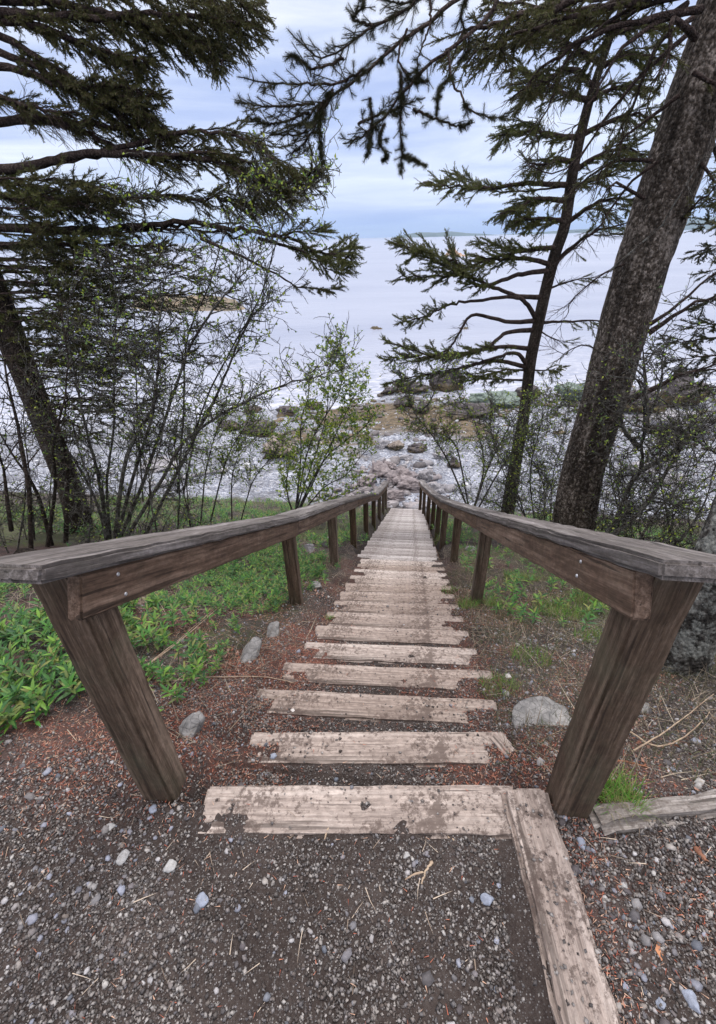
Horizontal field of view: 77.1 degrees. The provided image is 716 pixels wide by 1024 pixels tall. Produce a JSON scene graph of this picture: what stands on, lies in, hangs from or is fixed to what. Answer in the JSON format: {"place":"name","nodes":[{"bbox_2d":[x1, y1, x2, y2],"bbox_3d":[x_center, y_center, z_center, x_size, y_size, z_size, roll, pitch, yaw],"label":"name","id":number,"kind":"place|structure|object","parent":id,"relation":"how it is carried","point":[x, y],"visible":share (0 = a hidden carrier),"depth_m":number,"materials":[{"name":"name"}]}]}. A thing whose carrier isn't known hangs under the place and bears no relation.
{"place":"outdoors","nodes":[
{"label":"outdoors","id":0,"kind":"place"},
{"bbox_2d":[0,492,386,543],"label":"rough grass","id":1,"kind":"structure","parent":0,"point":[230,515],"depth_m":10.79,"materials":[{"name":"plant"}]},
{"bbox_2d":[0,383,715,1023],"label":"ground","id":2,"kind":"structure","parent":0,"point":[532,1007],"depth_m":1.42,"materials":[{"name":"gravel"}]},
{"bbox_2d":[13,548,38,553],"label":"rock","id":3,"kind":"object","parent":2,"relation":"on","point":[19,550],"visible":0.24,"depth_m":4.75,"materials":[{"name":"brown stone"}]},
{"bbox_2d":[0,298,99,548],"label":"alder shrub","id":4,"kind":"object","parent":2,"relation":"on","point":[47,525],"visible":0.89,"depth_m":4.85,"materials":[{"name":"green plant"}]},
{"bbox_2d":[0,472,211,552],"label":"thicket shrub","id":5,"kind":"object","parent":2,"relation":"on","point":[75,508],"visible":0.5,"depth_m":5.33,"materials":[{"name":"green plant"}]},
{"bbox_2d":[0,316,241,548],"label":"thicket shrub","id":6,"kind":"object","parent":2,"relation":"on","point":[149,481],"visible":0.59,"depth_m":5.26,"materials":[{"name":"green plant"}]},
{"bbox_2d":[116,849,129,865],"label":"stone","id":7,"kind":"object","parent":2,"relation":"on","point":[123,857],"visible":1,"depth_m":1.36,"materials":[{"name":"stone"}]},
{"bbox_2d":[149,804,156,813],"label":"stone","id":8,"kind":"object","parent":2,"relation":"on","point":[152,808],"visible":1,"depth_m":1.48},
{"bbox_2d":[141,456,178,472],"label":"shore rock","id":9,"kind":"object","parent":2,"relation":"on","point":[160,465],"visible":0.38,"depth_m":19.89,"materials":[{"name":"stone"}]},
{"bbox_2d":[163,859,176,872],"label":"stone","id":10,"kind":"object","parent":2,"relation":"on","point":[170,865],"visible":1,"depth_m":1.34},
{"bbox_2d":[0,535,340,753],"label":"leafy ground plants","id":11,"kind":"object","parent":2,"relation":"on","point":[27,695],"visible":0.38,"depth_m":2.49,"materials":[{"name":"green plant"}]},
{"bbox_2d":[0,204,362,539],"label":"alder shrub","id":12,"kind":"object","parent":2,"relation":"on","point":[113,344],"visible":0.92,"depth_m":4.84,"materials":[{"name":"green plant"}]},
{"bbox_2d":[0,536,365,767],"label":"dead grass litter","id":13,"kind":"object","parent":2,"relation":"on","point":[214,639],"visible":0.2,"depth_m":2.80,"materials":[{"name":"plant"}]},
{"bbox_2d":[0,0,370,534],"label":"spruce tree","id":14,"kind":"object","parent":2,"relation":"on","point":[123,99],"visible":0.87,"depth_m":4.69,"materials":[{"name":"green plant"}]},
{"bbox_2d":[0,494,371,547],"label":"leafy ground plants","id":15,"kind":"object","parent":2,"relation":"on","point":[260,513],"visible":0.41,"depth_m":9.55,"materials":[{"name":"green plant"}]},
{"bbox_2d":[147,601,224,664],"bbox_3d":[-1.027,0.728,2.946,0.051,0.680,1.268,-1,31,1],"label":"stick","id":16,"kind":"object","parent":2,"relation":"on","point":[181,639],"visible":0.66,"depth_m":2.56,"materials":[{"name":"brown wood"}]},
{"bbox_2d":[161,470,217,486],"bbox_3d":[-7.016,-1.438,18.700,0.237,0.507,2.551,26,41,37],"label":"drift log","id":17,"kind":"object","parent":2,"relation":"on","point":[212,472],"visible":0.35,"depth_m":18.74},
{"bbox_2d":[178,711,205,737],"bbox_3d":[-0.672,0.863,1.814,0.076,0.081,0.124,14,35,24],"label":"rock","id":18,"kind":"object","parent":2,"relation":"on","point":[195,721],"visible":0.86,"depth_m":1.79,"materials":[{"name":"grey stone"}]},
{"bbox_2d":[0,481,388,803],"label":"handrail","id":19,"kind":"object","parent":2,"relation":"on","point":[83,592],"visible":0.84,"depth_m":1.29,"materials":[{"name":"brown wood"}]},
{"bbox_2d":[195,892,208,907],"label":"stone","id":20,"kind":"object","parent":2,"relation":"on","point":[200,900],"visible":1,"depth_m":1.28,"materials":[{"name":"stone"}]},
{"bbox_2d":[75,102,342,501],"bbox_3d":[-1.603,-1.847,5.101,3.086,4.214,0.958,3,32,7],"label":"climbing sapling","id":21,"kind":"object","parent":2,"relation":"on","point":[270,186],"visible":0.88,"depth_m":4.47,"materials":[{"name":"plant"}]},
{"bbox_2d":[179,644,241,670],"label":"dead leaf litter","id":22,"kind":"object","parent":2,"relation":"on","point":[237,652],"visible":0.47,"depth_m":2.58,"materials":[{"name":"brown plant"}]},
{"bbox_2d":[193,655,240,675],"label":"dead leaf litter","id":23,"kind":"object","parent":2,"relation":"on","point":[224,666],"visible":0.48,"depth_m":2.43,"materials":[{"name":"brown plant"}]},
{"bbox_2d":[160,676,292,682],"bbox_3d":[-0.657,0.865,2.318,0.636,0.229,0.043,-9,32,-12],"label":"stick","id":24,"kind":"object","parent":2,"relation":"on","point":[232,676],"visible":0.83,"depth_m":2.28,"materials":[{"name":"brown wood"}]},
{"bbox_2d":[155,384,301,524],"bbox_3d":[-2.244,-0.890,7.819,2.666,2.812,1.297,-2,31,0],"label":"alder shrub","id":25,"kind":"object","parent":2,"relation":"on","point":[243,441],"visible":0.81,"depth_m":7.66,"materials":[{"name":"green plant"}]},
{"bbox_2d":[215,420,241,430],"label":"shore rock","id":26,"kind":"object","parent":2,"relation":"on","point":[234,425],"visible":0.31,"depth_m":26.32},
{"bbox_2d":[240,637,261,662],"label":"rock","id":27,"kind":"object","parent":2,"relation":"on","point":[253,646],"visible":0.75,"depth_m":2.56,"materials":[{"name":"grey stone"}]},
{"bbox_2d":[242,418,277,437],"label":"shore rock","id":28,"kind":"object","parent":2,"relation":"on","point":[261,425],"visible":0.27,"depth_m":24.46,"materials":[{"name":"stone"}]},
{"bbox_2d":[267,621,278,636],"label":"rock","id":29,"kind":"object","parent":2,"relation":"on","point":[274,632],"visible":0.81,"depth_m":2.90,"materials":[{"name":"grey stone"}]},
{"bbox_2d":[262,432,299,459],"bbox_3d":[-3.559,-2.983,21.091,1.862,1.142,1.705,7,33,14],"label":"shore rock","id":30,"kind":"object","parent":2,"relation":"on","point":[268,445],"visible":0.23,"depth_m":20.65,"materials":[{"name":"stone"}]},
{"bbox_2d":[276,406,295,416],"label":"shore rock","id":31,"kind":"object","parent":2,"relation":"on","point":[285,410],"visible":0.75,"depth_m":29.45,"materials":[{"name":"stone"}]},
{"bbox_2d":[302,544,314,552],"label":"rock","id":32,"kind":"object","parent":2,"relation":"on","point":[309,548],"visible":0.66,"depth_m":6.07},
{"bbox_2d":[267,322,385,509],"bbox_3d":[-0.689,-1.563,9.024,2.469,4.178,1.624,-2,31,0],"label":"leafy alder","id":33,"kind":"object","parent":2,"relation":"on","point":[300,476],"visible":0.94,"depth_m":8.98,"materials":[{"name":"green plant"}]},
{"bbox_2d":[197,508,512,839],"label":"wooden staircase","id":34,"kind":"structure","parent":2,"relation":"on","point":[400,548],"depth_m":2.09,"materials":[{"name":"brown wood"}]},
{"bbox_2d":[487,731,515,754],"bbox_3d":[0.581,0.953,1.798,0.075,0.054,0.135,-17,35,-24],"label":"buried board","id":35,"kind":"object","parent":34,"relation":"on","point":[497,738],"visible":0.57,"depth_m":1.80,"materials":[{"name":"brown wood"}]},
{"bbox_2d":[418,480,715,818],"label":"handrail","id":36,"kind":"object","parent":34,"relation":"attached to","point":[646,591],"visible":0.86,"depth_m":1.17,"materials":[{"name":"brown wood"}]},
{"bbox_2d":[0,390,715,519],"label":"beach cobbles","id":37,"kind":"object","parent":2,"relation":"on","point":[389,460],"visible":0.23,"depth_m":20.27,"materials":[{"name":"gravel"}]},
{"bbox_2d":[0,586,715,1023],"bbox_3d":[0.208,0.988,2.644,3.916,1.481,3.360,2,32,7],"label":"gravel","id":38,"kind":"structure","parent":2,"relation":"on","point":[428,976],"depth_m":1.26,"materials":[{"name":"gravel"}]},
{"bbox_2d":[633,694,713,750],"bbox_3d":[1.337,0.870,1.875,0.660,0.127,0.015,-18,35,-24],"label":"stick","id":39,"kind":"object","parent":38,"relation":"on","point":[640,746],"visible":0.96,"depth_m":1.82,"materials":[{"name":"brown wood"}]},
{"bbox_2d":[0,578,715,1023],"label":"needle litter","id":40,"kind":"object","parent":2,"relation":"on","point":[344,762],"visible":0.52,"depth_m":1.73,"materials":[{"name":"plant"}]},
{"bbox_2d":[5,559,715,1016],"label":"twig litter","id":41,"kind":"object","parent":2,"relation":"on","point":[373,847],"visible":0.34,"depth_m":1.34,"materials":[{"name":"wood"}]},
{"bbox_2d":[357,474,377,486],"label":"shore rock","id":42,"kind":"object","parent":2,"relation":"on","point":[371,476],"visible":0.71,"depth_m":17.48,"materials":[{"name":"stone"}]},
{"bbox_2d":[367,460,390,477],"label":"shore rock","id":43,"kind":"object","parent":2,"relation":"on","point":[381,469],"visible":0.77,"depth_m":18.51,"materials":[{"name":"stone"}]},
{"bbox_2d":[375,440,389,449],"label":"shore rock","id":44,"kind":"object","parent":2,"relation":"on","point":[382,444],"visible":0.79,"depth_m":21.70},
{"bbox_2d":[311,456,455,508],"bbox_3d":[1.224,-1.411,18.196,5.455,1.025,5.620,3,32,8],"label":"broken pink rubble","id":45,"kind":"object","parent":2,"relation":"on","point":[392,487],"visible":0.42,"depth_m":17.45,"materials":[{"name":"stone"}]},
{"bbox_2d":[380,386,398,394],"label":"shore rock","id":46,"kind":"object","parent":2,"relation":"on","point":[387,391],"visible":0.72,"depth_m":33.64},
{"bbox_2d":[382,460,396,469],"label":"shore rock","id":47,"kind":"object","parent":2,"relation":"on","point":[391,465],"visible":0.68,"depth_m":18.90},
{"bbox_2d":[387,489,403,501],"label":"shore rock","id":48,"kind":"object","parent":2,"relation":"on","point":[395,494],"visible":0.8,"depth_m":16.47,"materials":[{"name":"stone"}]},
{"bbox_2d":[387,440,404,450],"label":"shore rock","id":49,"kind":"object","parent":2,"relation":"on","point":[396,445],"visible":0.96,"depth_m":21.52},
{"bbox_2d":[385,466,418,484],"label":"shore rock","id":50,"kind":"object","parent":2,"relation":"on","point":[397,474],"visible":0.72,"depth_m":17.77,"materials":[{"name":"stone"}]},
{"bbox_2d":[393,395,414,407],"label":"shore rock","id":51,"kind":"object","parent":2,"relation":"on","point":[397,403],"visible":0.43,"depth_m":29.76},
{"bbox_2d":[400,454,413,460],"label":"shore rock","id":52,"kind":"object","parent":2,"relation":"on","point":[408,457],"visible":0.99,"depth_m":20.37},
{"bbox_2d":[396,476,419,490],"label":"shore rock","id":53,"kind":"object","parent":2,"relation":"on","point":[408,483],"visible":0.84,"depth_m":17.17,"materials":[{"name":"stone"}]},
{"bbox_2d":[393,380,431,392],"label":"shore rock","id":54,"kind":"object","parent":2,"relation":"on","point":[425,387],"visible":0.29,"depth_m":33.97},
{"bbox_2d":[407,442,426,452],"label":"shore rock","id":55,"kind":"object","parent":2,"relation":"on","point":[414,448],"visible":0.88,"depth_m":21.40,"materials":[{"name":"stone"}]},
{"bbox_2d":[405,860,432,883],"bbox_3d":[0.189,1.073,1.326,0.098,0.015,0.037,-17,35,-24],"label":"stick","id":56,"kind":"object","parent":2,"relation":"on","point":[425,870],"visible":1,"depth_m":1.33,"materials":[{"name":"brown wood"}]},
{"bbox_2d":[414,401,429,413],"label":"shore rock","id":57,"kind":"object","parent":2,"relation":"on","point":[424,411],"visible":0.4,"depth_m":28.53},
{"bbox_2d":[417,469,432,481],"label":"shore rock","id":58,"kind":"object","parent":2,"relation":"on","point":[425,474],"visible":0.77,"depth_m":18.24,"materials":[{"name":"stone"}]},
{"bbox_2d":[427,483,445,493],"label":"shore rock","id":59,"kind":"object","parent":2,"relation":"on","point":[439,488],"visible":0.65,"depth_m":17.14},
{"bbox_2d":[432,450,449,458],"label":"shore rock","id":60,"kind":"object","parent":2,"relation":"on","point":[436,456],"visible":0.55,"depth_m":20.33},
{"bbox_2d":[428,371,465,391],"bbox_3d":[6.823,-10.153,35.106,2.990,2.080,2.633,-2,31,0],"label":"shore rock","id":61,"kind":"object","parent":2,"relation":"on","point":[447,384],"visible":0.27,"depth_m":34.31,"materials":[{"name":"stone"}]},
{"bbox_2d":[447,456,461,467],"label":"shore rock","id":62,"kind":"object","parent":2,"relation":"on","point":[452,463],"visible":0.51,"depth_m":19.62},
{"bbox_2d":[443,401,492,419],"bbox_3d":[6.685,-6.186,27.316,2.922,0.942,2.349,-2,31,0],"label":"shore rock","id":63,"kind":"object","parent":2,"relation":"on","point":[469,405],"visible":0.4,"depth_m":26.79,"materials":[{"name":"stone"}]},
{"bbox_2d":[455,595,483,608],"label":"grass tuft","id":64,"kind":"object","parent":2,"relation":"on","point":[470,602],"visible":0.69,"depth_m":3.77,"materials":[{"name":"plant"}]},
{"bbox_2d":[379,344,575,506],"bbox_3d":[2.383,-1.449,8.954,3.921,3.786,1.332,-6,32,-7],"label":"leafy alder","id":65,"kind":"object","parent":2,"relation":"on","point":[444,432],"visible":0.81,"depth_m":8.62,"materials":[{"name":"green plant"}]},
{"bbox_2d":[250,385,715,450],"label":"weedy cobbles","id":66,"kind":"object","parent":2,"relation":"on","point":[375,433],"visible":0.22,"depth_m":27.83,"materials":[{"name":"stone"}]},
{"bbox_2d":[480,893,493,905],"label":"stone","id":67,"kind":"object","parent":2,"relation":"on","point":[486,899],"visible":1,"depth_m":1.26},
{"bbox_2d":[466,390,519,407],"bbox_3d":[9.369,-7.692,30.752,3.437,1.227,2.824,14,35,23],"label":"shore rock","id":68,"kind":"object","parent":2,"relation":"on","point":[480,398],"visible":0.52,"depth_m":30.09,"materials":[{"name":"stone"}]},
{"bbox_2d":[482,595,504,607],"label":"grass tuft","id":69,"kind":"object","parent":2,"relation":"on","point":[491,602],"visible":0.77,"depth_m":3.82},
{"bbox_2d":[476,667,521,699],"bbox_3d":[0.725,0.908,2.333,0.259,0.243,0.238,14,35,24],"label":"grass tuft","id":70,"kind":"object","parent":2,"relation":"on","point":[501,676],"visible":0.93,"depth_m":2.32,"materials":[{"name":"plant"}]},
{"bbox_2d":[447,377,584,521],"bbox_3d":[2.725,-0.805,7.483,2.415,3.038,1.515,-2,31,0],"label":"thicket shrub","id":71,"kind":"object","parent":2,"relation":"on","point":[494,435],"visible":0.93,"depth_m":7.25,"materials":[{"name":"green plant"}]},
{"bbox_2d":[502,566,542,581],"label":"grass tuft","id":72,"kind":"object","parent":2,"relation":"on","point":[521,573],"visible":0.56,"depth_m":4.96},
{"bbox_2d":[515,385,539,400],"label":"shore rock","id":73,"kind":"object","parent":2,"relation":"on","point":[518,390],"visible":0.2,"depth_m":31.20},
{"bbox_2d":[376,0,684,514],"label":"spruce tree","id":74,"kind":"object","parent":2,"relation":"on","point":[509,251],"visible":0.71,"depth_m":7.59,"materials":[{"name":"green plant"}]},
{"bbox_2d":[510,641,551,667],"bbox_3d":[1.013,0.846,2.655,0.306,0.193,0.304,-2,31,0],"label":"grass tuft","id":75,"kind":"object","parent":2,"relation":"on","point":[524,653],"visible":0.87,"depth_m":2.67,"materials":[{"name":"plant"}]},
{"bbox_2d":[512,696,570,727],"bbox_3d":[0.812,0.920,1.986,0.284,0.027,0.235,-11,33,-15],"label":"rock","id":76,"kind":"object","parent":2,"relation":"on","point":[525,706],"visible":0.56,"depth_m":2.01,"materials":[{"name":"grey stone"}]},
{"bbox_2d":[501,787,622,1023],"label":"edging timber","id":77,"kind":"object","parent":2,"relation":"on","point":[556,953],"visible":0.81,"depth_m":1.22,"materials":[{"name":"brown wood"}]},
{"bbox_2d":[430,508,698,631],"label":"leafy ground plants","id":78,"kind":"object","parent":2,"relation":"on","point":[514,589],"visible":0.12,"depth_m":4.12,"materials":[{"name":"green plant"}]},
{"bbox_2d":[531,592,605,620],"bbox_3d":[1.642,0.765,3.618,0.571,0.316,0.541,-2,31,0],"label":"grass tuft","id":79,"kind":"object","parent":2,"relation":"on","point":[575,614],"visible":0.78,"depth_m":3.59,"materials":[{"name":"plant"}]},
{"bbox_2d":[423,0,715,530],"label":"spruce tree","id":80,"kind":"object","parent":2,"relation":"on","point":[676,161],"visible":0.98,"depth_m":4.02,"materials":[{"name":"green plant"}]},
{"bbox_2d":[554,382,584,401],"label":"shore rock","id":81,"kind":"object","parent":2,"relation":"on","point":[571,387],"visible":0.35,"depth_m":30.14,"materials":[{"name":"stone"}]},
{"bbox_2d":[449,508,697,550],"bbox_3d":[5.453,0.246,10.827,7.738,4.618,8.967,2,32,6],"label":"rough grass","id":82,"kind":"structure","parent":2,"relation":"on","point":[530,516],"depth_m":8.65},
{"bbox_2d":[437,546,715,790],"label":"dead grass litter","id":83,"kind":"object","parent":2,"relation":"on","point":[694,699],"visible":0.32,"depth_m":2.51,"materials":[{"name":"plant"}]},
{"bbox_2d":[576,837,585,850],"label":"stone","id":84,"kind":"object","parent":2,"relation":"on","point":[581,840],"visible":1,"depth_m":1.37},
{"bbox_2d":[564,587,604,605],"bbox_3d":[2.016,0.723,3.877,0.425,0.252,0.443,-2,31,0],"label":"grass tuft","id":85,"kind":"object","parent":2,"relation":"on","point":[582,599],"visible":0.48,"depth_m":3.88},
{"bbox_2d":[572,620,602,642],"bbox_3d":[1.597,0.825,2.990,0.344,0.240,0.339,-2,31,0],"label":"grass tuft","id":86,"kind":"object","parent":2,"relation":"on","point":[594,634],"visible":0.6,"depth_m":3.03,"materials":[{"name":"plant"}]},
{"bbox_2d":[521,440,715,550],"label":"thicket shrub","id":87,"kind":"object","parent":2,"relation":"on","point":[541,511],"visible":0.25,"depth_m":5.87,"materials":[{"name":"green plant"}]},
{"bbox_2d":[593,764,667,826],"bbox_3d":[0.853,0.924,1.490,0.286,0.168,0.257,-2,31,0],"label":"grass tuft","id":88,"kind":"object","parent":2,"relation":"on","point":[621,789],"visible":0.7,"depth_m":1.49,"materials":[{"name":"plant"}]},
{"bbox_2d":[628,461,654,476],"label":"shore rock","id":89,"kind":"object","parent":2,"relation":"on","point":[633,463],"visible":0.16,"depth_m":18.06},
{"bbox_2d":[568,271,715,540],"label":"alder shrub","id":90,"kind":"object","parent":2,"relation":"on","point":[651,428],"visible":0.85,"depth_m":4.75,"materials":[{"name":"green plant"}]},
{"bbox_2d":[640,703,649,713],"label":"rock","id":91,"kind":"object","parent":2,"relation":"on","point":[646,706],"visible":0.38,"depth_m":2.02,"materials":[{"name":"grey stone"}]},
{"bbox_2d":[577,392,715,549],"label":"thicket shrub","id":92,"kind":"object","parent":2,"relation":"on","point":[675,541],"visible":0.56,"depth_m":4.67,"materials":[{"name":"green plant"}]},
{"bbox_2d":[626,389,666,413],"bbox_3d":[17.784,-6.931,28.320,2.712,1.648,1.854,6,32,12],"label":"shore rock","id":93,"kind":"object","parent":2,"relation":"on","point":[656,407],"visible":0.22,"depth_m":27.74,"materials":[{"name":"stone"}]},
{"bbox_2d":[589,791,715,836],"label":"buried log","id":94,"kind":"object","parent":2,"relation":"on","point":[693,804],"visible":0.81,"depth_m":1.43,"materials":[{"name":"grey wood"}]},
{"bbox_2d":[655,997,665,1009],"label":"stone","id":95,"kind":"object","parent":2,"relation":"on","point":[659,1000],"visible":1,"depth_m":1.08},
{"bbox_2d":[621,722,715,790],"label":"dead leaf litter","id":96,"kind":"object","parent":2,"relation":"on","point":[642,759],"visible":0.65,"depth_m":1.72,"materials":[{"name":"brown plant"}]},
{"bbox_2d":[630,712,709,746],"bbox_3d":[1.311,0.880,1.821,0.403,0.063,0.119,-7,32,-9],"label":"stick","id":97,"kind":"object","parent":2,"relation":"on","point":[641,739],"visible":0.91,"depth_m":1.78,"materials":[{"name":"brown wood"}]},
{"bbox_2d":[652,473,688,487],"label":"shore rock","id":98,"kind":"object","parent":2,"relation":"on","point":[670,481],"visible":0.13,"depth_m":17.26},
{"bbox_2d":[650,408,715,437],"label":"shore rock","id":99,"kind":"object","parent":2,"relation":"on","point":[668,410],"visible":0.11,"depth_m":22.92,"materials":[{"name":"stone"}]},
{"bbox_2d":[659,367,708,407],"bbox_3d":[20.706,-7.430,28.781,3.344,3.500,2.136,-2,31,0],"label":"shore rock","id":100,"kind":"object","parent":2,"relation":"on","point":[664,388],"visible":0.28,"depth_m":28.12,"materials":[{"name":"stone"}]},
{"bbox_2d":[653,195,715,403],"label":"spruce tree","id":101,"kind":"object","parent":2,"relation":"on","point":[706,251],"visible":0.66,"depth_m":9.50,"materials":[{"name":"green plant"}]},
{"bbox_2d":[661,494,715,675],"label":"lichen trunk tree","id":102,"kind":"object","parent":2,"relation":"on","point":[693,648],"visible":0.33,"depth_m":2.20,"materials":[{"name":"grey plant"}]},
{"bbox_2d":[681,989,700,1013],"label":"stone","id":103,"kind":"object","parent":2,"relation":"on","point":[689,995],"visible":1,"depth_m":1.08,"materials":[{"name":"stone"}]},
{"bbox_2d":[693,846,708,861],"bbox_3d":[1.016,1.018,1.333,0.019,0.021,0.045,-4,32,-5],"label":"spruce cone","id":104,"kind":"object","parent":2,"relation":"on","point":[697,850],"visible":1,"depth_m":1.33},
{"bbox_2d":[0,229,715,430],"bbox_3d":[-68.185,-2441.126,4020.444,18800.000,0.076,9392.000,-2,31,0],"label":"water","id":105,"kind":"structure","parent":0,"point":[369,299],"depth_m":67.78,"materials":[{"name":"liquid"}]},
{"bbox_2d":[130,294,244,310],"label":"rocky headland","id":106,"kind":"structure","parent":105,"relation":"in","point":[228,300],"depth_m":81.22,"materials":[{"name":"stone"}]},
{"bbox_2d":[0,0,715,244],"label":"sky","id":107,"kind":"structure","parent":0,"point":[370,199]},
{"bbox_2d":[233,0,513,179],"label":"overhanging bough","id":108,"kind":"object","parent":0,"point":[320,115],"visible":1,"depth_m":2.00,"materials":[{"name":"green plant"}]},
{"bbox_2d":[401,231,491,237],"bbox_3d":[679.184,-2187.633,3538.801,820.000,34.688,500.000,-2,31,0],"label":"hills","id":109,"kind":"structure","parent":0,"point":[439,234],"depth_m":3388.75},
{"bbox_2d":[505,217,715,234],"bbox_3d":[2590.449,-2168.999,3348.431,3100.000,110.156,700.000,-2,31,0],"label":"hills","id":110,"kind":"structure","parent":0,"point":[689,227],"depth_m":3182.77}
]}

